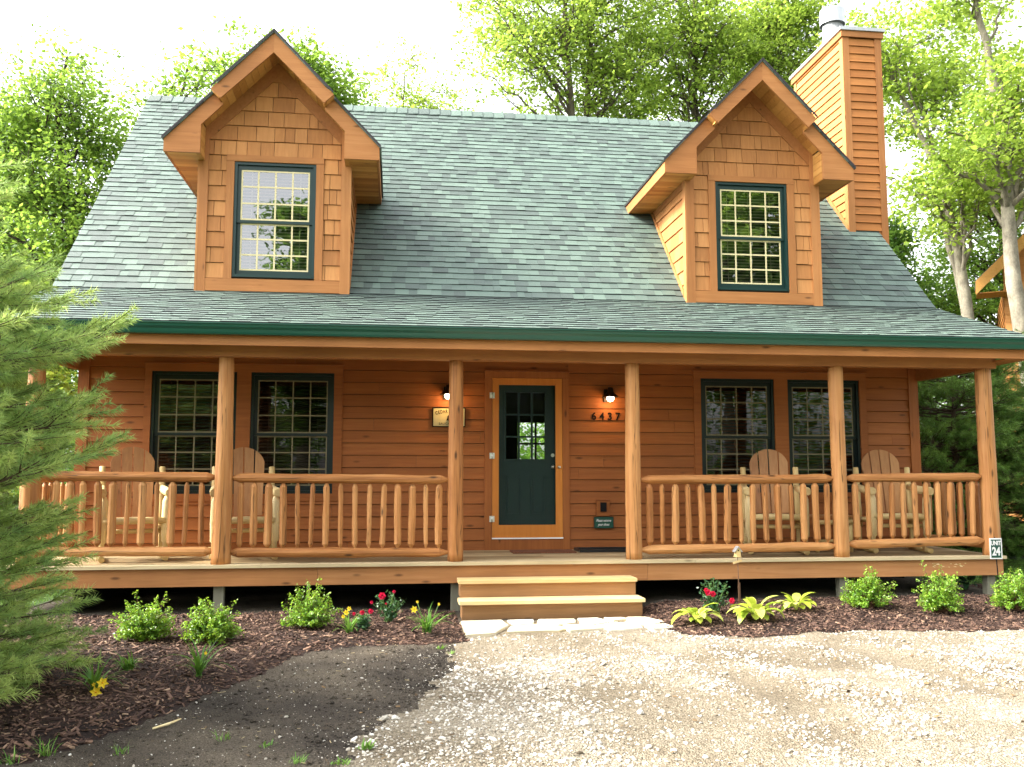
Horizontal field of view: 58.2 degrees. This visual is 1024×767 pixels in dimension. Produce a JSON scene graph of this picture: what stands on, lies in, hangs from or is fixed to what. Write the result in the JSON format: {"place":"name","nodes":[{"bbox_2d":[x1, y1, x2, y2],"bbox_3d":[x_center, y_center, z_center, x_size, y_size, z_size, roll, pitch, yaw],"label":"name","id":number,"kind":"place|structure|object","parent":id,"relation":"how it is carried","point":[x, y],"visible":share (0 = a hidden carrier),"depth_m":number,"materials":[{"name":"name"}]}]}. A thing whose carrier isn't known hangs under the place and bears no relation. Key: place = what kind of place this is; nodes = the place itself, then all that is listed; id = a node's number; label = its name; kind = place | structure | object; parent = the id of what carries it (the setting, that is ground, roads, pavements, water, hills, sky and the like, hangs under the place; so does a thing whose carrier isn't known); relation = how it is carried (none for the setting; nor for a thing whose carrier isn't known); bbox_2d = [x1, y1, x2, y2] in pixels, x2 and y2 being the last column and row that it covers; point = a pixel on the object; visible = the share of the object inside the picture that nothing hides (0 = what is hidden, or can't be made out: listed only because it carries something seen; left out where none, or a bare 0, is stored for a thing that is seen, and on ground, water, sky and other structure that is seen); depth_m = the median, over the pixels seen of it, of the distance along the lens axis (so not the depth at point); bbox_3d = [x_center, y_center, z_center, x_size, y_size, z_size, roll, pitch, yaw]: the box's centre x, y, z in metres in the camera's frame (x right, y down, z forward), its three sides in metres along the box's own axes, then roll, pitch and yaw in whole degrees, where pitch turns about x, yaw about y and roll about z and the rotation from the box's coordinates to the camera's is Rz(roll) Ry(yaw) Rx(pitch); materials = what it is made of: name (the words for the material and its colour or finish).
{"place":"outdoors","nodes":[
{"label":"outdoors","id":0,"kind":"place"},
{"bbox_2d":[0,576,984,766],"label":"soil","id":1,"kind":"structure","parent":0,"point":[655,591],"depth_m":6.40,"materials":[{"name":"soil"}]},
{"bbox_2d":[0,745,19,764],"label":"weed","id":2,"kind":"object","parent":1,"relation":"on","point":[10,762],"visible":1,"depth_m":4.76,"materials":[{"name":"green plant"}]},
{"bbox_2d":[34,734,61,756],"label":"weed","id":3,"kind":"object","parent":1,"relation":"on","point":[40,752],"visible":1,"depth_m":4.89,"materials":[{"name":"green plant"}]},
{"bbox_2d":[111,740,130,755],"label":"weed","id":4,"kind":"object","parent":1,"relation":"on","point":[118,751],"visible":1,"depth_m":4.92,"materials":[{"name":"green plant"}]},
{"bbox_2d":[152,718,180,728],"bbox_3d":[-2.031,2.011,5.436,0.029,0.018,0.210,-3,-7,28],"label":"stick","id":5,"kind":"object","parent":1,"relation":"on","point":[165,724],"visible":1,"depth_m":5.41,"materials":[{"name":"beige wood"}]},
{"bbox_2d":[212,729,230,741],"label":"weed","id":6,"kind":"object","parent":1,"relation":"on","point":[225,736],"visible":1,"depth_m":5.16,"materials":[{"name":"green plant"}]},
{"bbox_2d":[6,644,452,766],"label":"soil pebbles","id":7,"kind":"object","parent":1,"relation":"on","point":[279,736],"visible":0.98,"depth_m":5.74,"materials":[{"name":"grey stone"}]},
{"bbox_2d":[259,739,276,747],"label":"weed","id":8,"kind":"object","parent":1,"relation":"on","point":[264,743],"visible":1,"depth_m":5.04,"materials":[{"name":"green plant"}]},
{"bbox_2d":[123,645,434,763],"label":"straw bits","id":9,"kind":"object","parent":1,"relation":"on","point":[280,695],"visible":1,"depth_m":5.64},
{"bbox_2d":[290,752,307,763],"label":"weed","id":10,"kind":"object","parent":1,"relation":"on","point":[296,760],"visible":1,"depth_m":4.72,"materials":[{"name":"green plant"}]},
{"bbox_2d":[330,756,350,764],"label":"weed","id":11,"kind":"object","parent":1,"relation":"on","point":[338,762],"visible":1,"depth_m":4.72,"materials":[{"name":"green plant"}]},
{"bbox_2d":[0,583,1023,763],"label":"mulch bed","id":12,"kind":"object","parent":1,"relation":"on","point":[91,731],"visible":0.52,"depth_m":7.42,"materials":[{"name":"brown wood"}]},
{"bbox_2d":[0,155,140,707],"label":"white pine","id":13,"kind":"object","parent":12,"relation":"on","point":[25,428],"visible":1,"depth_m":6.07,"materials":[{"name":"green plant"}]},
{"bbox_2d":[62,647,125,695],"bbox_3d":[-2.807,1.941,6.183,0.543,0.295,0.439,-1,-6,14],"label":"daylily","id":14,"kind":"object","parent":12,"relation":"on","point":[95,682],"visible":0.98,"depth_m":6.12,"materials":[{"name":"green plant"}]},
{"bbox_2d":[107,651,147,670],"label":"grass tuft","id":15,"kind":"object","parent":12,"relation":"on","point":[128,665],"visible":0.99,"depth_m":6.86,"materials":[{"name":"green plant"}]},
{"bbox_2d":[107,590,179,642],"bbox_3d":[-3.235,2.050,8.110,0.547,0.433,0.478,5,-8,-43],"label":"boxwood","id":16,"kind":"object","parent":12,"relation":"on","point":[147,625],"visible":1,"depth_m":8.05,"materials":[{"name":"green plant"}]},
{"bbox_2d":[158,633,231,677],"bbox_3d":[-2.254,1.957,6.673,0.594,0.339,0.593,1,-6,-7],"label":"daylily","id":17,"kind":"object","parent":12,"relation":"on","point":[200,665],"visible":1,"depth_m":6.64,"materials":[{"name":"green plant"}]},
{"bbox_2d":[178,596,244,644],"bbox_3d":[-2.599,2.068,8.048,0.497,0.402,0.558,-6,-8,44],"label":"boxwood","id":18,"kind":"object","parent":12,"relation":"on","point":[207,626],"visible":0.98,"depth_m":7.98,"materials":[{"name":"green plant"}]},
{"bbox_2d":[277,577,342,629],"bbox_3d":[-1.901,2.091,8.770,0.604,0.487,0.508,-3,-7,29],"label":"boxwood","id":19,"kind":"object","parent":12,"relation":"on","point":[310,614],"visible":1,"depth_m":8.71,"materials":[{"name":"green plant"}]},
{"bbox_2d":[328,606,363,633],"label":"daylily","id":20,"kind":"object","parent":12,"relation":"on","point":[348,623],"visible":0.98,"depth_m":8.50,"materials":[{"name":"green plant"}]},
{"bbox_2d":[351,609,373,630],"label":"rose bush","id":21,"kind":"object","parent":12,"relation":"on","point":[365,624],"visible":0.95,"depth_m":8.66,"materials":[{"name":"green plant"}]},
{"bbox_2d":[370,590,404,622],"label":"rose bush","id":22,"kind":"object","parent":12,"relation":"on","point":[389,614],"visible":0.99,"depth_m":9.12,"materials":[{"name":"green plant"}]},
{"bbox_2d":[409,601,453,632],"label":"daylily","id":23,"kind":"object","parent":12,"relation":"on","point":[427,625],"visible":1,"depth_m":8.59,"materials":[{"name":"green plant"}]},
{"bbox_2d":[671,603,722,624],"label":"hosta","id":24,"kind":"object","parent":12,"relation":"on","point":[702,612],"visible":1,"depth_m":9.04,"materials":[{"name":"green plant"}]},
{"bbox_2d":[696,578,734,612],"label":"rose bush","id":25,"kind":"object","parent":12,"relation":"on","point":[710,594],"visible":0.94,"depth_m":9.46,"materials":[{"name":"green plant"}]},
{"bbox_2d":[732,546,742,603],"bbox_3d":[2.482,2.151,10.123,0.106,0.718,0.084,1,-6,-7],"label":"birdhouse stake","id":26,"kind":"object","parent":12,"relation":"on","point":[737,550],"visible":0.92,"depth_m":10.12,"materials":[{"name":"brown wood"}]},
{"bbox_2d":[726,595,784,623],"bbox_3d":[2.467,2.244,9.189,0.597,0.261,0.554,1,-6,-7],"label":"hosta","id":27,"kind":"object","parent":12,"relation":"on","point":[760,610],"visible":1,"depth_m":9.13,"materials":[{"name":"green plant"}]},
{"bbox_2d":[773,592,816,610],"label":"hosta","id":28,"kind":"object","parent":12,"relation":"on","point":[795,597],"visible":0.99,"depth_m":9.63,"materials":[{"name":"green plant"}]},
{"bbox_2d":[839,565,897,608],"bbox_3d":[3.806,2.169,9.848,0.602,0.469,0.555,-2,-6,22],"label":"boxwood","id":29,"kind":"object","parent":12,"relation":"on","point":[867,592],"visible":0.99,"depth_m":9.77,"materials":[{"name":"green plant"}]},
{"bbox_2d":[911,560,964,612],"bbox_3d":[4.519,2.146,9.686,0.537,0.526,0.690,1,-6,-7],"label":"boxwood","id":30,"kind":"object","parent":12,"relation":"on","point":[938,596],"visible":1,"depth_m":9.62,"materials":[{"name":"green plant"}]},
{"bbox_2d":[989,537,1002,587],"bbox_3d":[5.570,2.168,10.573,0.152,0.794,0.024,1,-6,-7],"label":"unit sign","id":31,"kind":"object","parent":12,"relation":"on","point":[995,545],"visible":1,"depth_m":10.59,"materials":[{"name":"white metal"}]},
{"bbox_2d":[986,567,1023,610],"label":"boxwood","id":32,"kind":"object","parent":12,"relation":"on","point":[1013,592],"visible":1,"depth_m":9.75,"materials":[{"name":"green plant"}]},
{"bbox_2d":[944,575,981,589],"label":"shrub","id":33,"kind":"object","parent":1,"relation":"on","point":[966,585],"visible":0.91,"depth_m":11.27,"materials":[{"name":"green plant"}]},
{"bbox_2d":[0,488,1023,608],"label":"ground","id":34,"kind":"structure","parent":0,"point":[49,598],"depth_m":11.88,"materials":[{"name":"green plant"}]},
{"bbox_2d":[0,201,58,284],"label":"broadleaf tree","id":35,"kind":"object","parent":34,"relation":"on","point":[28,227],"visible":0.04,"depth_m":18.18,"materials":[{"name":"green plant"}]},
{"bbox_2d":[0,279,74,564],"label":"pine tree","id":36,"kind":"object","parent":34,"relation":"on","point":[10,499],"visible":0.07,"depth_m":12.85,"materials":[{"name":"green plant"}]},
{"bbox_2d":[0,262,77,512],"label":"broadleaf tree","id":37,"kind":"object","parent":34,"relation":"on","point":[53,375],"visible":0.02,"depth_m":15.89,"materials":[{"name":"green plant"}]},
{"bbox_2d":[1,167,93,503],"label":"broadleaf tree","id":38,"kind":"object","parent":34,"relation":"on","point":[37,262],"visible":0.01,"depth_m":25.69,"materials":[{"name":"green plant"}]},
{"bbox_2d":[0,74,101,284],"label":"broadleaf tree","id":39,"kind":"object","parent":34,"relation":"on","point":[13,122],"visible":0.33,"depth_m":20.80,"materials":[{"name":"green plant"}]},
{"bbox_2d":[0,15,142,484],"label":"broadleaf tree","id":40,"kind":"object","parent":34,"relation":"on","point":[73,214],"visible":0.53,"depth_m":20.04,"materials":[{"name":"green plant"}]},
{"bbox_2d":[44,15,240,263],"bbox_3d":[-8.288,-2.229,21.976,5.918,12.205,4.980,1,-6,-7],"label":"broadleaf tree","id":41,"kind":"object","parent":34,"relation":"on","point":[186,73],"visible":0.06,"depth_m":21.42,"materials":[{"name":"green plant"}]},
{"bbox_2d":[179,16,397,105],"bbox_3d":[-6.031,-2.672,23.947,5.948,13.479,4.609,1,-6,-7],"label":"broadleaf tree","id":42,"kind":"object","parent":34,"relation":"on","point":[320,68],"visible":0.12,"depth_m":23.84,"materials":[{"name":"green plant"}]},
{"bbox_2d":[348,31,479,110],"bbox_3d":[-3.185,-2.944,27.212,5.414,14.665,4.591,3,-7,-31],"label":"maple tree","id":43,"kind":"object","parent":34,"relation":"on","point":[418,102],"visible":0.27,"depth_m":27.58,"materials":[{"name":"green plant"}]},
{"bbox_2d":[12,375,997,510],"bbox_3d":[0.125,1.997,42.305,81.829,11.627,16.431,1,-6,-7],"label":"distant wood","id":44,"kind":"object","parent":34,"relation":"on","point":[527,452],"visible":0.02,"depth_m":38.62,"materials":[{"name":"green plant"}]},
{"bbox_2d":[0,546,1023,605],"bbox_3d":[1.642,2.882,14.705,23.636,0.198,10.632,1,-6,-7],"label":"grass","id":45,"kind":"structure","parent":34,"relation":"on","point":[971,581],"depth_m":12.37,"materials":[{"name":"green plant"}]},
{"bbox_2d":[1,5,1023,619],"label":"log cabin","id":46,"kind":"object","parent":34,"relation":"on","point":[303,269],"visible":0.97,"depth_m":11.86,"materials":[{"name":"brown wood"}]},
{"bbox_2d":[96,447,167,562],"bbox_3d":[-4.310,1.353,10.480,0.786,1.283,0.808,3,-6,-26],"label":"log chair","id":47,"kind":"object","parent":46,"relation":"on","point":[138,462],"visible":0.58,"depth_m":10.69,"materials":[{"name":"brown wood"}]},
{"bbox_2d":[149,371,236,493],"bbox_3d":[-3.966,0.612,11.494,1.026,1.520,0.168,1,-6,-7],"label":"window","id":48,"kind":"structure","parent":46,"relation":"in","point":[195,377],"depth_m":11.50,"materials":[{"name":"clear glass"}]},
{"bbox_2d":[209,447,279,559],"bbox_3d":[-3.092,1.368,10.634,0.785,1.283,0.808,2,-6,-19],"label":"log chair","id":49,"kind":"object","parent":46,"relation":"on","point":[248,461],"visible":0.45,"depth_m":10.86,"materials":[{"name":"brown wood"}]},
{"bbox_2d":[232,161,315,278],"bbox_3d":[-3.057,-2.090,11.882,1.026,1.505,0.168,1,-6,-7],"label":"window","id":50,"kind":"structure","parent":46,"relation":"in","point":[299,273],"depth_m":11.87,"materials":[{"name":"clear glass"}]},
{"bbox_2d":[250,372,333,493],"bbox_3d":[-2.777,0.628,11.644,1.026,1.520,0.168,1,-6,-7],"label":"window","id":51,"kind":"structure","parent":46,"relation":"in","point":[270,377],"depth_m":11.66,"materials":[{"name":"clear glass"}]},
{"bbox_2d":[440,384,448,399],"bbox_3d":[-0.810,0.101,11.733,0.216,0.202,0.258,1,-6,-7],"label":"wall lantern","id":52,"kind":"object","parent":46,"relation":"attached to","point":[445,392],"depth_m":11.67,"materials":[{"name":"brown metal"}]},
{"bbox_2d":[432,408,465,426],"bbox_3d":[-0.808,0.433,11.798,0.424,0.248,0.070,1,-6,-7],"label":"name sign","id":53,"kind":"object","parent":46,"relation":"attached to","point":[440,417],"visible":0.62,"depth_m":11.79,"materials":[{"name":"beige metal"}]},
{"bbox_2d":[489,378,562,538],"bbox_3d":[0.186,0.960,11.886,0.955,2.069,0.084,1,-6,-7],"label":"screen door","id":54,"kind":"structure","parent":46,"relation":"in","point":[498,531],"depth_m":11.88,"materials":[{"name":"brown wood"}]},
{"bbox_2d":[499,385,555,524],"bbox_3d":[0.195,0.965,11.986,0.870,2.020,0.101,1,-6,-7],"label":"door","id":55,"kind":"structure","parent":46,"relation":"in","point":[526,486],"depth_m":11.97,"materials":[{"name":"green wood"}]},
{"bbox_2d":[510,549,576,553],"bbox_3d":[0.381,2.081,11.401,0.780,0.019,0.380,1,-6,-7],"label":"doormat","id":56,"kind":"object","parent":46,"relation":"on","point":[542,551],"visible":1,"depth_m":11.28,"materials":[{"name":"brown fabric"}]},
{"bbox_2d":[574,547,625,551],"bbox_3d":[1.230,2.096,11.620,0.840,0.033,0.400,1,-6,-7],"label":"boot tray","id":57,"kind":"object","parent":46,"relation":"on","point":[600,549],"visible":0.56,"depth_m":11.44,"materials":[{"name":"rubber"}]},
{"bbox_2d":[594,517,613,527],"bbox_3d":[1.190,1.803,11.933,0.258,0.149,0.026,1,-6,-7],"label":"notice plaque","id":58,"kind":"object","parent":46,"relation":"attached to","point":[603,522],"visible":1,"depth_m":11.93,"materials":[{"name":"green metal"}]},
{"bbox_2d":[602,387,617,401],"bbox_3d":[1.278,0.138,11.996,0.216,0.202,0.258,1,-6,-7],"label":"wall lantern","id":59,"kind":"object","parent":46,"relation":"attached to","point":[610,395],"depth_m":11.94,"materials":[{"name":"black metal"}]},
{"bbox_2d":[700,378,774,492],"bbox_3d":[3.015,0.701,12.377,1.026,1.520,0.168,1,-6,-7],"label":"window","id":60,"kind":"structure","parent":46,"relation":"in","point":[747,384],"depth_m":12.40,"materials":[{"name":"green glass"}]},
{"bbox_2d":[715,181,788,291],"bbox_3d":[3.281,-2.009,12.684,1.026,1.505,0.168,1,-6,-7],"label":"window","id":61,"kind":"structure","parent":46,"relation":"in","point":[780,189],"depth_m":12.68,"materials":[{"name":"green glass"}]},
{"bbox_2d":[740,449,810,554],"bbox_3d":[3.247,1.449,11.436,0.786,1.283,0.808,-1,-6,8],"label":"log chair","id":62,"kind":"object","parent":46,"relation":"on","point":[773,463],"visible":0.52,"depth_m":11.65,"materials":[{"name":"brown wood"}]},
{"bbox_2d":[787,380,861,491],"bbox_3d":[4.220,0.717,12.530,1.026,1.520,0.168,1,-6,-7],"label":"window","id":63,"kind":"structure","parent":46,"relation":"in","point":[848,385],"depth_m":12.55,"materials":[{"name":"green glass"}]},
{"bbox_2d":[809,514,852,552],"bbox_3d":[3.979,1.883,11.586,0.560,0.452,0.418,1,-6,-7],"label":"side table","id":64,"kind":"object","parent":46,"relation":"on","point":[850,520],"visible":0.26,"depth_m":11.43,"materials":[{"name":"brown wood"}]},
{"bbox_2d":[853,450,933,553],"bbox_3d":[4.786,1.468,11.631,0.785,1.283,0.808,0,-6,4],"label":"log chair","id":65,"kind":"object","parent":46,"relation":"on","point":[883,456],"visible":0.55,"depth_m":11.84,"materials":[{"name":"brown wood"}]},
{"bbox_2d":[445,0,634,116],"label":"maple tree","id":66,"kind":"object","parent":34,"relation":"on","point":[546,35],"visible":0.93,"depth_m":23.66,"materials":[{"name":"green plant"}]},
{"bbox_2d":[518,0,713,120],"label":"maple tree","id":67,"kind":"object","parent":34,"relation":"on","point":[612,68],"visible":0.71,"depth_m":24.52,"materials":[{"name":"green plant"}]},
{"bbox_2d":[608,0,791,122],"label":"maple tree","id":68,"kind":"object","parent":34,"relation":"on","point":[696,53],"visible":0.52,"depth_m":25.50,"materials":[{"name":"green plant"}]},
{"bbox_2d":[688,0,895,112],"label":"maple tree","id":69,"kind":"object","parent":34,"relation":"on","point":[792,25],"visible":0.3,"depth_m":26.37,"materials":[{"name":"green plant"}]},
{"bbox_2d":[808,0,1023,516],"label":"maple tree","id":70,"kind":"object","parent":34,"relation":"on","point":[959,242],"visible":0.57,"depth_m":21.51,"materials":[{"name":"green plant"}]},
{"bbox_2d":[888,203,980,315],"bbox_3d":[10.239,-0.595,25.935,5.747,9.735,5.408,1,-6,-7],"label":"broadleaf tree","id":71,"kind":"object","parent":34,"relation":"on","point":[900,249],"visible":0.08,"depth_m":25.34,"materials":[{"name":"green plant"}]},
{"bbox_2d":[881,0,1023,414],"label":"maple tree","id":72,"kind":"object","parent":34,"relation":"on","point":[949,80],"visible":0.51,"depth_m":22.84,"materials":[{"name":"green plant"}]},
{"bbox_2d":[887,0,1023,384],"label":"maple tree","id":73,"kind":"object","parent":34,"relation":"on","point":[1001,143],"visible":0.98,"depth_m":19.64,"materials":[{"name":"green plant"}]},
{"bbox_2d":[900,95,1023,384],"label":"broadleaf tree","id":74,"kind":"object","parent":34,"relation":"on","point":[989,309],"visible":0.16,"depth_m":27.06,"materials":[{"name":"green plant"}]},
{"bbox_2d":[918,374,1016,535],"bbox_3d":[7.766,1.017,18.377,5.212,4.823,5.283,1,-6,-7],"label":"pine tree","id":75,"kind":"object","parent":34,"relation":"on","point":[950,404],"visible":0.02,"depth_m":17.48,"materials":[{"name":"green plant"}]},
{"bbox_2d":[918,359,1023,571],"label":"pine tree","id":76,"kind":"object","parent":34,"relation":"on","point":[949,388],"visible":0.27,"depth_m":14.54,"materials":[{"name":"green plant"}]},
{"bbox_2d":[951,327,1023,555],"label":"pine tree","id":77,"kind":"object","parent":34,"relation":"on","point":[969,461],"visible":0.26,"depth_m":14.62,"materials":[{"name":"green plant"}]},
{"bbox_2d":[975,233,1023,520],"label":"neighbour cabin","id":78,"kind":"object","parent":34,"relation":"on","point":[987,276],"visible":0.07,"depth_m":22.32,"materials":[{"name":"orange wood"}]},
{"bbox_2d":[0,0,1023,466],"label":"sky","id":79,"kind":"structure","parent":0,"point":[136,28],"materials":[{"name":"white"}]},
{"bbox_2d":[461,617,673,636],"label":"path","id":80,"kind":"structure","parent":0,"point":[483,628],"depth_m":9.06,"materials":[{"name":"white stone"}]},
{"bbox_2d":[336,618,1023,766],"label":"driveway","id":81,"kind":"structure","parent":0,"point":[692,755],"depth_m":5.97,"materials":[{"name":"beige gravel"}]},
{"bbox_2d":[355,739,376,749],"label":"weed","id":82,"kind":"object","parent":81,"relation":"on","point":[367,745],"visible":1,"depth_m":5.00,"materials":[{"name":"green plant"}]},
{"bbox_2d":[13,606,1023,766],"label":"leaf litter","id":83,"kind":"object","parent":81,"relation":"on","point":[91,764],"visible":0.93,"depth_m":6.19,"materials":[{"name":"brown plant"}]}
]}

